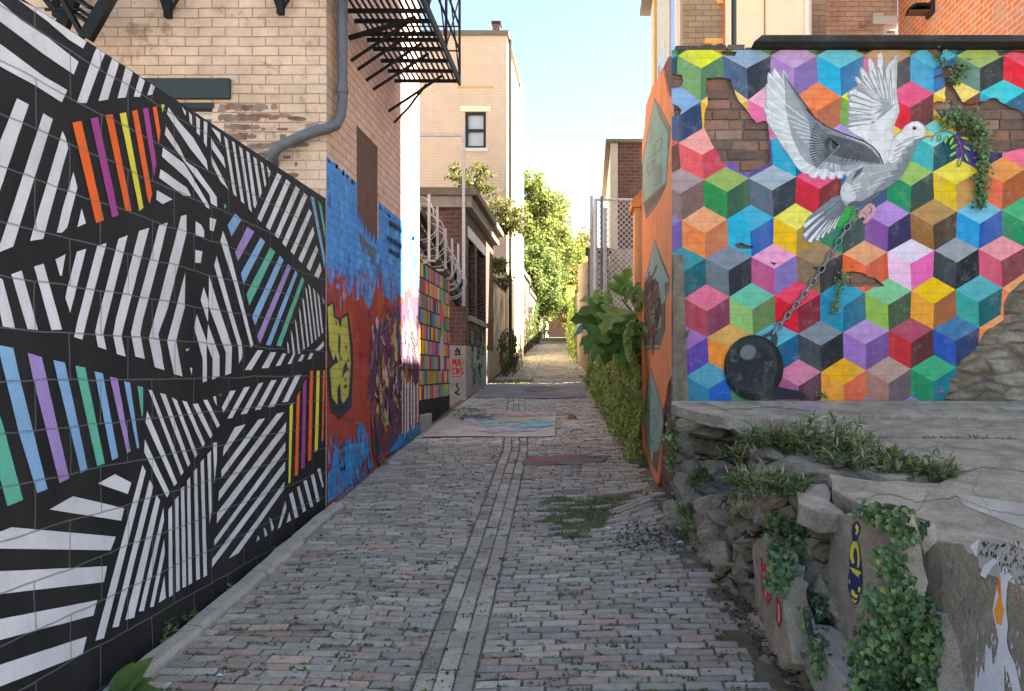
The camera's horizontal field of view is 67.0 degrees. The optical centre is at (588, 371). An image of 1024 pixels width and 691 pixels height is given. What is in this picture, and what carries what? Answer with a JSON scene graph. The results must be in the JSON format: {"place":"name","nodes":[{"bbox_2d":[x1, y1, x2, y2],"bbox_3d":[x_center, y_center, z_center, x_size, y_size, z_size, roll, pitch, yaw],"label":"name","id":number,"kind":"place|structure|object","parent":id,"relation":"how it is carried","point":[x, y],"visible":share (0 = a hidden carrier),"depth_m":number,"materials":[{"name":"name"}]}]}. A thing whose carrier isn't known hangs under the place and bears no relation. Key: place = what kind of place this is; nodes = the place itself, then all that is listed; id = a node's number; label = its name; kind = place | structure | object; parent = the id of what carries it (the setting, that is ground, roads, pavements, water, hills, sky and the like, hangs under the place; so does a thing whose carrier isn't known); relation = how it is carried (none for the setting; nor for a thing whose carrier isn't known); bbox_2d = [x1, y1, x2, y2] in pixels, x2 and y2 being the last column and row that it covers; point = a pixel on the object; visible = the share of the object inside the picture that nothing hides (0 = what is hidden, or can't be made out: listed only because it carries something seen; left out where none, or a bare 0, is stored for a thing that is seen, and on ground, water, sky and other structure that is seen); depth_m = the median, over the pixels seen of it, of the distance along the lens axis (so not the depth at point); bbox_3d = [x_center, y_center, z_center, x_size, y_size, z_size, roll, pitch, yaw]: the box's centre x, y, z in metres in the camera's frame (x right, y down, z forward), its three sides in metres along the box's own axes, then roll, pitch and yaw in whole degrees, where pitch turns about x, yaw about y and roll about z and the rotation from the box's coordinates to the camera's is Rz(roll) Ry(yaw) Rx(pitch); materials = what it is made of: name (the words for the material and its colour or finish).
{"place":"outdoors","nodes":[
{"label":"outdoors","id":0,"kind":"place"},
{"bbox_2d":[148,337,804,690],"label":"road","id":1,"kind":"structure","parent":0,"point":[767,672],"depth_m":4.58,"materials":[{"name":"grey brick"}]},
{"bbox_2d":[160,616,179,642],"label":"weed","id":2,"kind":"object","parent":1,"relation":"on","point":[169,630],"visible":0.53,"depth_m":3.89,"materials":[{"name":"green plant"}]},
{"bbox_2d":[182,606,197,622],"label":"weed","id":3,"kind":"object","parent":1,"relation":"on","point":[191,614],"visible":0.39,"depth_m":4.11,"materials":[{"name":"green plant"}]},
{"bbox_2d":[419,413,431,431],"bbox_3d":[-2.275,0.860,10.030,0.350,0.620,0.540,0,0,0],"label":"concrete step","id":4,"kind":"object","parent":1,"relation":"on","point":[425,421],"visible":0.2,"depth_m":9.88,"materials":[{"name":"concrete"}]},
{"bbox_2d":[154,395,767,690],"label":"moss joints","id":5,"kind":"object","parent":1,"relation":"on","point":[425,635],"visible":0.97,"depth_m":4.50,"materials":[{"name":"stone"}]},
{"bbox_2d":[422,411,556,436],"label":"concrete slab","id":6,"kind":"structure","parent":1,"relation":"on","point":[448,425],"depth_m":10.07,"materials":[{"name":"concrete"}]},
{"bbox_2d":[458,412,553,433],"bbox_3d":[-1.070,0.687,10.540,1.434,0.160,1.979,0,0,-13],"label":"slab paint","id":7,"kind":"object","parent":6,"relation":"on","point":[530,423],"visible":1,"depth_m":10.52,"materials":[{"name":"paint"}]},
{"bbox_2d":[186,479,803,690],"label":"debris","id":8,"kind":"object","parent":1,"relation":"on","point":[654,529],"visible":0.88,"depth_m":4.56,"materials":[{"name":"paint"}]},
{"bbox_2d":[475,384,586,397],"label":"concrete slab","id":9,"kind":"structure","parent":1,"relation":"on","point":[492,390],"depth_m":14.57,"materials":[{"name":"concrete"}]},
{"bbox_2d":[501,386,578,394],"bbox_3d":[-0.863,0.344,14.905,1.489,0.166,2.070,0,0,0],"label":"slab paint","id":10,"kind":"object","parent":9,"relation":"on","point":[539,388],"visible":1,"depth_m":14.38,"materials":[{"name":"paint"}]},
{"bbox_2d":[440,339,645,539],"bbox_3d":[-0.912,-0.204,21.261,2.886,2.810,31.602,0,0,0],"label":"grass patch","id":11,"kind":"object","parent":1,"relation":"on","point":[571,498],"visible":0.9,"depth_m":6.28,"materials":[{"name":"green plant"}]},
{"bbox_2d":[521,454,606,465],"bbox_3d":[-0.257,0.976,8.080,0.893,0.168,0.540,0,0,0],"label":"asphalt patch","id":12,"kind":"object","parent":1,"relation":"on","point":[576,461],"visible":0.49,"depth_m":8.01,"materials":[{"name":"asphalt"}]},
{"bbox_2d":[529,455,600,461],"bbox_3d":[-0.256,0.913,8.142,0.765,0.040,0.301,0,0,-15],"label":"patch paint","id":13,"kind":"object","parent":12,"relation":"on","point":[545,459],"visible":1,"depth_m":8.15,"materials":[{"name":"paint"}]},
{"bbox_2d":[608,492,665,513],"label":"heaved paving","id":14,"kind":"structure","parent":1,"relation":"on","point":[627,506],"depth_m":6.14,"materials":[{"name":"stone"}]},
{"bbox_2d":[419,0,897,256],"label":"sky","id":15,"kind":"structure","parent":0,"point":[584,66],"materials":[{"name":"blue"}]},
{"bbox_2d":[671,401,1023,431],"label":"terrace paving","id":16,"kind":"structure","parent":0,"point":[703,413],"depth_m":5.37,"materials":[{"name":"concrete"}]},
{"bbox_2d":[672,255,688,400],"bbox_3d":[0.679,-0.313,5.673,0.119,1.097,0.037,0,0,0],"label":"wooden board","id":17,"kind":"object","parent":16,"relation":"on","point":[680,391],"visible":0.95,"depth_m":5.66,"materials":[{"name":"grey wood"}]},
{"bbox_2d":[801,419,1023,439],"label":"terrace paving","id":18,"kind":"structure","parent":0,"point":[894,428],"depth_m":4.93,"materials":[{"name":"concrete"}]},
{"bbox_2d":[827,468,1023,548],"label":"terrace paving","id":19,"kind":"structure","parent":0,"point":[954,519],"depth_m":3.70,"materials":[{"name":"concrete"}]},
{"bbox_2d":[700,403,1023,515],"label":"paving cracks","id":20,"kind":"object","parent":19,"relation":"on","point":[900,449],"visible":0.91,"depth_m":4.01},
{"bbox_2d":[802,403,1023,528],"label":"paving stains","id":21,"kind":"object","parent":19,"relation":"on","point":[1005,508],"visible":1,"depth_m":3.56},
{"bbox_2d":[893,442,964,481],"bbox_3d":[1.773,0.477,4.032,0.372,0.230,0.267,0,0,26],"label":"weed","id":22,"kind":"object","parent":19,"relation":"on","point":[932,468],"visible":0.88,"depth_m":3.98,"materials":[{"name":"green plant"}]},
{"bbox_2d":[837,438,1023,482],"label":"terrace paving","id":23,"kind":"structure","parent":0,"point":[1006,454],"depth_m":4.37,"materials":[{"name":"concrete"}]},
{"bbox_2d":[807,432,914,469],"bbox_3d":[1.518,0.443,4.229,0.464,0.230,0.526,0,0,-43],"label":"weed","id":24,"kind":"object","parent":23,"relation":"on","point":[858,451],"visible":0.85,"depth_m":4.21,"materials":[{"name":"green plant"}]},
{"bbox_2d":[868,449,926,474],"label":"weed","id":25,"kind":"object","parent":23,"relation":"on","point":[882,463],"visible":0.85,"depth_m":4.05,"materials":[{"name":"green plant"}]},
{"bbox_2d":[922,433,1016,439],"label":"crack weeds","id":26,"kind":"object","parent":23,"relation":"on","point":[970,436],"visible":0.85,"depth_m":4.69,"materials":[{"name":"green plant"}]},
{"bbox_3d":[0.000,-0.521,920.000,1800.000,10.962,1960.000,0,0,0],"label":"ground","id":27,"kind":"structure","parent":0,"visible":0},
{"bbox_2d":[0,0,325,690],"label":"striped wall","id":28,"kind":"structure","parent":27,"relation":"on","point":[162,357],"depth_m":3.62,"materials":[{"name":"paint"}]},
{"bbox_2d":[25,0,419,507],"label":"brick building","id":29,"kind":"structure","parent":27,"relation":"on","point":[291,92],"depth_m":6.51,"materials":[{"name":"multicoloured paint"}]},
{"bbox_2d":[43,0,117,42],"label":"fire stair","id":30,"kind":"object","parent":29,"relation":"attached to","point":[66,13],"visible":0.94,"depth_m":5.82,"materials":[{"name":"metal"}]},
{"bbox_2d":[160,0,178,18],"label":"wall bracket","id":31,"kind":"object","parent":29,"relation":"attached to","point":[168,6],"depth_m":6.18,"materials":[{"name":"metal"}]},
{"bbox_2d":[182,103,213,122],"bbox_3d":[-3.240,-1.960,6.354,0.340,0.482,0.152,0,0,0],"label":"window","id":32,"kind":"structure","parent":29,"relation":"in","point":[204,110],"depth_m":6.29,"materials":[{"name":"grey glass"}]},
{"bbox_2d":[274,0,289,15],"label":"wall bracket","id":33,"kind":"object","parent":29,"relation":"attached to","point":[280,5],"depth_m":6.17,"materials":[{"name":"metal"}]},
{"bbox_2d":[357,126,376,244],"bbox_3d":[-2.203,-1.535,7.470,0.094,1.506,0.716,0,0,0],"label":"boarded window","id":34,"kind":"structure","parent":29,"relation":"in","point":[366,149],"depth_m":7.48,"materials":[{"name":"wood"}]},
{"bbox_2d":[348,0,460,122],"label":"fire escape","id":35,"kind":"object","parent":29,"relation":"attached to","point":[396,23],"visible":0.94,"depth_m":7.44,"materials":[{"name":"black paint"}]},
{"bbox_2d":[419,202,462,305],"bbox_3d":[-2.230,-1.656,11.536,0.140,1.047,3.569,0,0,0],"label":"wire","id":36,"kind":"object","parent":29,"relation":"attached to","point":[423,217],"depth_m":11.11,"materials":[{"name":"metal"}]},
{"bbox_2d":[422,206,438,261],"bbox_3d":[-2.247,-1.902,10.609,0.348,0.765,0.034,0,0,3],"label":"wire bracket","id":37,"kind":"object","parent":36,"relation":"attached to","point":[437,240],"visible":0.71,"depth_m":10.58,"materials":[{"name":"metal"}]},
{"bbox_2d":[447,239,452,279],"bbox_3d":[-2.247,-1.725,11.759,0.348,0.622,0.034,0,0,3],"label":"wire bracket","id":38,"kind":"object","parent":36,"relation":"attached to","point":[451,260],"visible":0.61,"depth_m":11.73,"materials":[{"name":"metal"}]},
{"bbox_2d":[421,244,466,299],"bbox_3d":[-2.267,-1.558,12.093,0.556,0.753,1.228,0,0,0],"label":"razor wire","id":39,"kind":"object","parent":38,"relation":"attached to","point":[456,266],"visible":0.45,"depth_m":12.03,"materials":[{"name":"metal"}]},
{"bbox_2d":[450,244,458,285],"bbox_3d":[-2.247,-1.718,12.309,0.348,0.664,0.034,0,0,3],"label":"wire bracket","id":40,"kind":"object","parent":36,"relation":"attached to","point":[457,265],"visible":0.5,"depth_m":12.28,"materials":[{"name":"metal"}]},
{"bbox_2d":[103,502,342,690],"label":"curb","id":41,"kind":"structure","parent":27,"relation":"on","point":[184,637],"depth_m":4.38,"materials":[{"name":"concrete"}]},
{"bbox_2d":[109,657,158,690],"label":"dock plant","id":42,"kind":"object","parent":41,"relation":"on","point":[129,677],"visible":1,"depth_m":3.32,"materials":[{"name":"green plant"}]},
{"bbox_2d":[419,259,449,421],"bbox_3d":[-2.208,-0.290,10.890,0.085,2.320,2.180,0,0,0],"label":"painted panel","id":43,"kind":"object","parent":27,"relation":"on","point":[434,342],"visible":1,"depth_m":10.73,"materials":[{"name":"paint"}]},
{"bbox_2d":[423,194,430,263],"bbox_3d":[-2.247,-1.870,10.059,0.348,0.906,0.034,0,0,3],"label":"wire bracket","id":44,"kind":"object","parent":43,"relation":"attached to","point":[429,230],"visible":0.68,"depth_m":10.03,"materials":[{"name":"metal"}]},
{"bbox_2d":[419,196,453,266],"bbox_3d":[-2.268,-1.922,10.650,0.577,0.782,1.314,0,0,0],"label":"razor wire","id":45,"kind":"object","parent":44,"relation":"attached to","point":[444,234],"visible":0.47,"depth_m":10.64,"materials":[{"name":"white paint"}]},
{"bbox_2d":[436,228,446,270],"bbox_3d":[-2.247,-1.781,11.209,0.348,0.620,0.034,0,0,3],"label":"wire bracket","id":46,"kind":"object","parent":43,"relation":"attached to","point":[445,259],"visible":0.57,"depth_m":11.18,"materials":[{"name":"metal"}]},
{"bbox_2d":[419,187,503,403],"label":"brick building","id":47,"kind":"structure","parent":27,"relation":"on","point":[471,351],"depth_m":13.85,"materials":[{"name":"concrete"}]},
{"bbox_2d":[419,133,464,305],"bbox_3d":[-2.638,-2.611,13.200,1.025,2.962,0.050,0,0,0],"label":"pipe frame","id":48,"kind":"object","parent":47,"relation":"attached to","point":[463,184],"visible":0.82,"depth_m":13.18,"materials":[{"name":"metal"}]},
{"bbox_2d":[468,226,477,323],"bbox_3d":[-2.225,-1.750,14.120,0.250,1.680,1.000,0,0,0],"label":"louvred window","id":49,"kind":"structure","parent":47,"relation":"in","point":[471,235],"depth_m":14.21,"materials":[{"name":"paint"}]},
{"bbox_2d":[476,236,487,327],"bbox_3d":[-2.225,-1.750,15.350,0.250,1.680,1.340,0,0,0],"label":"louvred window","id":50,"kind":"structure","parent":47,"relation":"in","point":[479,244],"depth_m":15.46,"materials":[{"name":"paint"}]},
{"bbox_2d":[419,21,523,364],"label":"apartment house","id":51,"kind":"structure","parent":27,"relation":"on","point":[481,107],"depth_m":20.10,"materials":[{"name":"beige brick"}]},
{"bbox_2d":[460,106,490,151],"bbox_3d":[-2.965,-6.356,20.130,0.787,1.190,0.180,0,0,0],"label":"window","id":52,"kind":"structure","parent":51,"relation":"in","point":[475,116],"depth_m":20.13,"materials":[{"name":"beige paint"}]},
{"bbox_2d":[444,160,533,291],"bbox_3d":[-2.584,-2.371,18.506,3.123,5.510,1.668,0,0,29],"label":"yard tree","id":53,"kind":"object","parent":27,"relation":"on","point":[513,222],"visible":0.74,"depth_m":18.01,"materials":[{"name":"green plant"}]},
{"bbox_2d":[493,276,506,376],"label":"yard wall","id":54,"kind":"structure","parent":27,"relation":"on","point":[498,310],"depth_m":18.34,"materials":[{"name":"paint"}]},
{"bbox_2d":[496,328,522,376],"bbox_3d":[-1.977,-0.491,19.104,0.466,1.252,3.091,0,0,0],"label":"ivy curtain","id":55,"kind":"object","parent":54,"relation":"attached to","point":[511,355],"visible":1,"depth_m":18.36,"materials":[{"name":"green plant"}]},
{"bbox_2d":[524,269,530,349],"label":"row house","id":56,"kind":"structure","parent":27,"relation":"on","point":[527,280],"depth_m":26.40,"materials":[{"name":"paint"}]},
{"bbox_2d":[529,288,536,344],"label":"yard wall","id":57,"kind":"structure","parent":27,"relation":"on","point":[532,298],"depth_m":29.50,"materials":[{"name":"white paint"}]},
{"bbox_2d":[524,302,540,354],"bbox_3d":[-2.227,-1.584,28.724,0.471,2.186,8.655,0,0,0],"label":"ivy curtain","id":58,"kind":"object","parent":57,"relation":"attached to","point":[534,333],"visible":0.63,"depth_m":28.13,"materials":[{"name":"green plant"}]},
{"bbox_2d":[524,238,575,319],"bbox_3d":[-2.003,-3.199,32.438,3.566,4.618,2.681,0,0,-39],"label":"street tree","id":59,"kind":"object","parent":27,"relation":"on","point":[548,276],"visible":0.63,"depth_m":31.80,"materials":[{"name":"green plant"}]},
{"bbox_2d":[524,164,587,338],"bbox_3d":[-2.068,-5.531,37.269,5.386,8.549,4.240,0,0,-42],"label":"street tree","id":60,"kind":"object","parent":27,"relation":"on","point":[548,220],"visible":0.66,"depth_m":36.63,"materials":[{"name":"green plant"}]},
{"bbox_2d":[548,314,570,336],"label":"garage","id":61,"kind":"structure","parent":27,"relation":"on","point":[556,331],"depth_m":76.00,"materials":[{"name":"red brick"}]},
{"bbox_2d":[574,293,577,354],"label":"garden wall","id":62,"kind":"structure","parent":27,"relation":"on","point":[576,336],"depth_m":24.47,"materials":[{"name":"concrete"}]},
{"bbox_2d":[563,285,576,358],"bbox_3d":[-0.657,-1.971,28.506,0.471,3.193,11.145,0,0,-1],"label":"ivy curtain","id":63,"kind":"object","parent":62,"relation":"attached to","point":[571,313],"visible":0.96,"depth_m":23.82,"materials":[{"name":"green plant"}]},
{"bbox_2d":[554,225,599,328],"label":"street tree","id":64,"kind":"object","parent":27,"relation":"on","point":[583,240],"visible":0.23,"depth_m":46.05,"materials":[{"name":"green plant"}]},
{"bbox_2d":[578,248,611,373],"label":"brick wall","id":65,"kind":"structure","parent":27,"relation":"on","point":[583,284],"depth_m":18.82,"materials":[{"name":"brick"}]},
{"bbox_2d":[599,339,641,445],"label":"garden wall","id":66,"kind":"structure","parent":27,"relation":"on","point":[639,357],"depth_m":8.95,"materials":[{"name":"stone"}]},
{"bbox_2d":[590,196,632,363],"bbox_3d":[0.398,-1.839,13.750,0.752,3.418,3.560,0,0,0],"label":"chain link fence","id":67,"kind":"object","parent":66,"relation":"on","point":[593,245],"visible":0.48,"depth_m":12.00,"materials":[{"name":"metal"}]},
{"bbox_2d":[600,196,602,289],"bbox_3d":[0.198,-1.997,11.900,0.037,1.454,0.037,0,0,-23],"label":"metal post","id":68,"kind":"object","parent":67,"relation":"attached to","point":[601,242],"visible":1,"depth_m":11.89,"materials":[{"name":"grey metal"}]},
{"bbox_2d":[582,317,646,460],"bbox_3d":[0.192,0.023,12.174,0.404,1.787,8.943,0,0,-3],"label":"ivy curtain","id":69,"kind":"object","parent":66,"relation":"attached to","point":[609,391],"visible":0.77,"depth_m":8.76,"materials":[{"name":"green plant"}]},
{"bbox_2d":[570,267,644,370],"bbox_3d":[0.358,-0.593,8.394,0.965,1.163,0.634,0,0,-24],"label":"sapling","id":70,"kind":"object","parent":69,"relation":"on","point":[602,321],"visible":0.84,"depth_m":8.30,"materials":[{"name":"green plant"}]},
{"bbox_2d":[602,139,642,320],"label":"row house","id":71,"kind":"structure","parent":27,"relation":"on","point":[622,173],"depth_m":17.20,"materials":[{"name":"red brick"}]},
{"bbox_2d":[640,0,825,88],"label":"apartment building","id":72,"kind":"structure","parent":27,"relation":"on","point":[674,23],"depth_m":11.00,"materials":[{"name":"grey brick"}]},
{"bbox_2d":[657,41,664,78],"bbox_3d":[1.324,-4.470,14.100,0.060,2.720,1.200,0,0,0],"label":"window","id":73,"kind":"structure","parent":72,"relation":"in","point":[662,59],"depth_m":13.85,"materials":[{"name":"white glass"}]},
{"bbox_2d":[668,0,677,56],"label":"window","id":74,"kind":"structure","parent":72,"relation":"in","point":[672,4],"depth_m":12.20,"materials":[{"name":"white glass"}]},
{"bbox_2d":[705,38,722,44],"bbox_3d":[1.844,-4.498,11.000,0.369,0.538,0.080,0,0,0],"label":"window","id":75,"kind":"structure","parent":72,"relation":"in","point":[708,41],"depth_m":10.96,"materials":[{"name":"orange glass"}]},
{"bbox_2d":[725,0,804,47],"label":"stucco building","id":76,"kind":"structure","parent":27,"relation":"on","point":[748,23],"depth_m":10.80,"materials":[{"name":"beige paint"}]},
{"bbox_2d":[723,0,724,44],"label":"downpipe","id":77,"kind":"object","parent":76,"relation":"attached to","point":[723,22],"depth_m":10.88,"materials":[{"name":"metal"}]},
{"bbox_2d":[731,0,735,44],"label":"window","id":78,"kind":"structure","parent":76,"relation":"in","point":[733,2],"depth_m":10.82,"materials":[{"name":"glass"}]},
{"bbox_2d":[805,0,811,34],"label":"downpipe","id":79,"kind":"object","parent":76,"relation":"attached to","point":[808,17],"depth_m":10.68,"materials":[{"name":"metal"}]},
{"bbox_2d":[629,35,1023,499],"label":"mural wall","id":80,"kind":"structure","parent":27,"relation":"on","point":[785,178],"depth_m":5.70,"materials":[{"name":"multicoloured paint"}]},
{"bbox_2d":[646,304,659,335],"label":"creeper","id":81,"kind":"object","parent":80,"relation":"attached to","point":[653,322],"visible":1,"depth_m":6.82,"materials":[{"name":"green plant"}]},
{"bbox_2d":[831,266,852,315],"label":"ivy vine","id":82,"kind":"object","parent":80,"relation":"attached to","point":[837,289],"visible":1,"depth_m":5.65,"materials":[{"name":"green plant"}]},
{"bbox_2d":[933,45,951,67],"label":"ivy vine","id":83,"kind":"object","parent":80,"relation":"attached to","point":[938,56],"visible":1,"depth_m":5.64,"materials":[{"name":"green plant"}]},
{"bbox_2d":[948,58,973,85],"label":"ivy vine","id":84,"kind":"object","parent":80,"relation":"attached to","point":[960,73],"visible":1,"depth_m":5.64,"materials":[{"name":"green plant"}]},
{"bbox_2d":[932,101,997,211],"bbox_3d":[2.753,-1.585,5.589,0.473,0.805,0.194,0,0,0],"label":"ivy vine","id":85,"kind":"object","parent":80,"relation":"attached to","point":[970,122],"visible":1,"depth_m":5.63,"materials":[{"name":"green plant"}]},
{"bbox_2d":[662,414,1023,690],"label":"retaining wall","id":86,"kind":"structure","parent":27,"relation":"on","point":[975,591],"depth_m":3.41,"materials":[{"name":"stone"}]},
{"bbox_2d":[659,418,679,476],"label":"creeper","id":87,"kind":"object","parent":86,"relation":"attached to","point":[668,437],"visible":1,"depth_m":5.51,"materials":[{"name":"green plant"}]},
{"bbox_2d":[675,503,697,533],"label":"creeper","id":88,"kind":"object","parent":86,"relation":"attached to","point":[686,506],"visible":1,"depth_m":5.37,"materials":[{"name":"green plant"}]},
{"bbox_2d":[681,467,710,493],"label":"creeper","id":89,"kind":"object","parent":86,"relation":"attached to","point":[700,480],"visible":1,"depth_m":5.47,"materials":[{"name":"green plant"}]},
{"bbox_2d":[716,441,753,462],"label":"weed","id":90,"kind":"object","parent":86,"relation":"on","point":[739,452],"visible":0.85,"depth_m":4.89,"materials":[{"name":"green plant"}]},
{"bbox_2d":[723,483,753,530],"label":"creeper","id":91,"kind":"object","parent":86,"relation":"attached to","point":[736,501],"visible":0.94,"depth_m":4.34,"materials":[{"name":"green plant"}]},
{"bbox_2d":[717,456,801,491],"bbox_3d":[0.898,0.528,4.016,0.381,0.183,0.396,0,0,41],"label":"weed","id":92,"kind":"object","parent":86,"relation":"on","point":[757,479],"visible":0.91,"depth_m":3.96,"materials":[{"name":"green plant"}]},
{"bbox_2d":[735,416,814,450],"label":"weed","id":93,"kind":"object","parent":86,"relation":"on","point":[761,439],"visible":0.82,"depth_m":4.52,"materials":[{"name":"green plant"}]},
{"bbox_2d":[749,470,814,498],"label":"weed","id":94,"kind":"object","parent":86,"relation":"on","point":[791,489],"visible":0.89,"depth_m":3.90,"materials":[{"name":"green plant"}]},
{"bbox_2d":[760,510,807,598],"bbox_3d":[0.971,0.876,3.799,0.235,0.314,0.760,0,0,14],"label":"ivy plant","id":95,"kind":"object","parent":86,"relation":"attached to","point":[776,580],"visible":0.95,"depth_m":3.73,"materials":[{"name":"green plant"}]},
{"bbox_2d":[797,591,832,683],"bbox_3d":[0.987,1.139,3.359,0.152,0.224,0.666,0,0,18],"label":"ivy plant","id":96,"kind":"object","parent":86,"relation":"attached to","point":[815,599],"visible":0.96,"depth_m":3.31,"materials":[{"name":"green plant"}]},
{"bbox_2d":[789,483,843,533],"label":"broken slab","id":97,"kind":"structure","parent":86,"relation":"on","point":[818,511],"depth_m":3.68,"materials":[{"name":"concrete"}]},
{"bbox_2d":[764,408,881,455],"bbox_3d":[1.380,0.358,4.533,0.660,0.296,0.557,0,0,21],"label":"weed","id":98,"kind":"object","parent":86,"relation":"on","point":[830,439],"visible":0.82,"depth_m":4.47,"materials":[{"name":"green plant"}]},
{"bbox_2d":[850,498,930,550],"bbox_3d":[1.245,0.594,3.006,0.339,0.209,0.460,0,0,0],"label":"ivy plant","id":99,"kind":"object","parent":86,"relation":"attached to","point":[896,519],"visible":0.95,"depth_m":2.90,"materials":[{"name":"green plant"}]},
{"bbox_2d":[842,543,944,690],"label":"ivy plant","id":100,"kind":"object","parent":86,"relation":"attached to","point":[893,646],"visible":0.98,"depth_m":2.76,"materials":[{"name":"green plant"}]},
{"bbox_2d":[826,0,897,34],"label":"brick house","id":101,"kind":"structure","parent":27,"relation":"on","point":[861,17],"depth_m":12.50,"materials":[{"name":"brown brick"}]},
{"bbox_2d":[873,13,897,34],"bbox_3d":[4.822,-5.523,12.530,0.406,0.601,0.140,0,0,0],"label":"window","id":102,"kind":"structure","parent":101,"relation":"in","point":[890,22],"depth_m":12.47,"materials":[{"name":"beige glass"}]},
{"bbox_2d":[898,0,1023,34],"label":"brick building","id":103,"kind":"structure","parent":27,"relation":"on","point":[976,17],"depth_m":10.23,"materials":[{"name":"brown brick"}]},
{"bbox_2d":[904,0,934,18],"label":"wall lamp","id":104,"kind":"object","parent":103,"relation":"attached to","point":[926,10],"visible":1,"depth_m":11.23,"materials":[{"name":"metal"}]},
{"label":"garden wall","id":105,"kind":"object","parent":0,"visible":0},
{"bbox_2d":[537,312,548,337],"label":"ivy curtain","id":106,"kind":"object","parent":105,"relation":"attached to","point":[545,324],"visible":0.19,"depth_m":43.37,"materials":[{"name":"green plant"}]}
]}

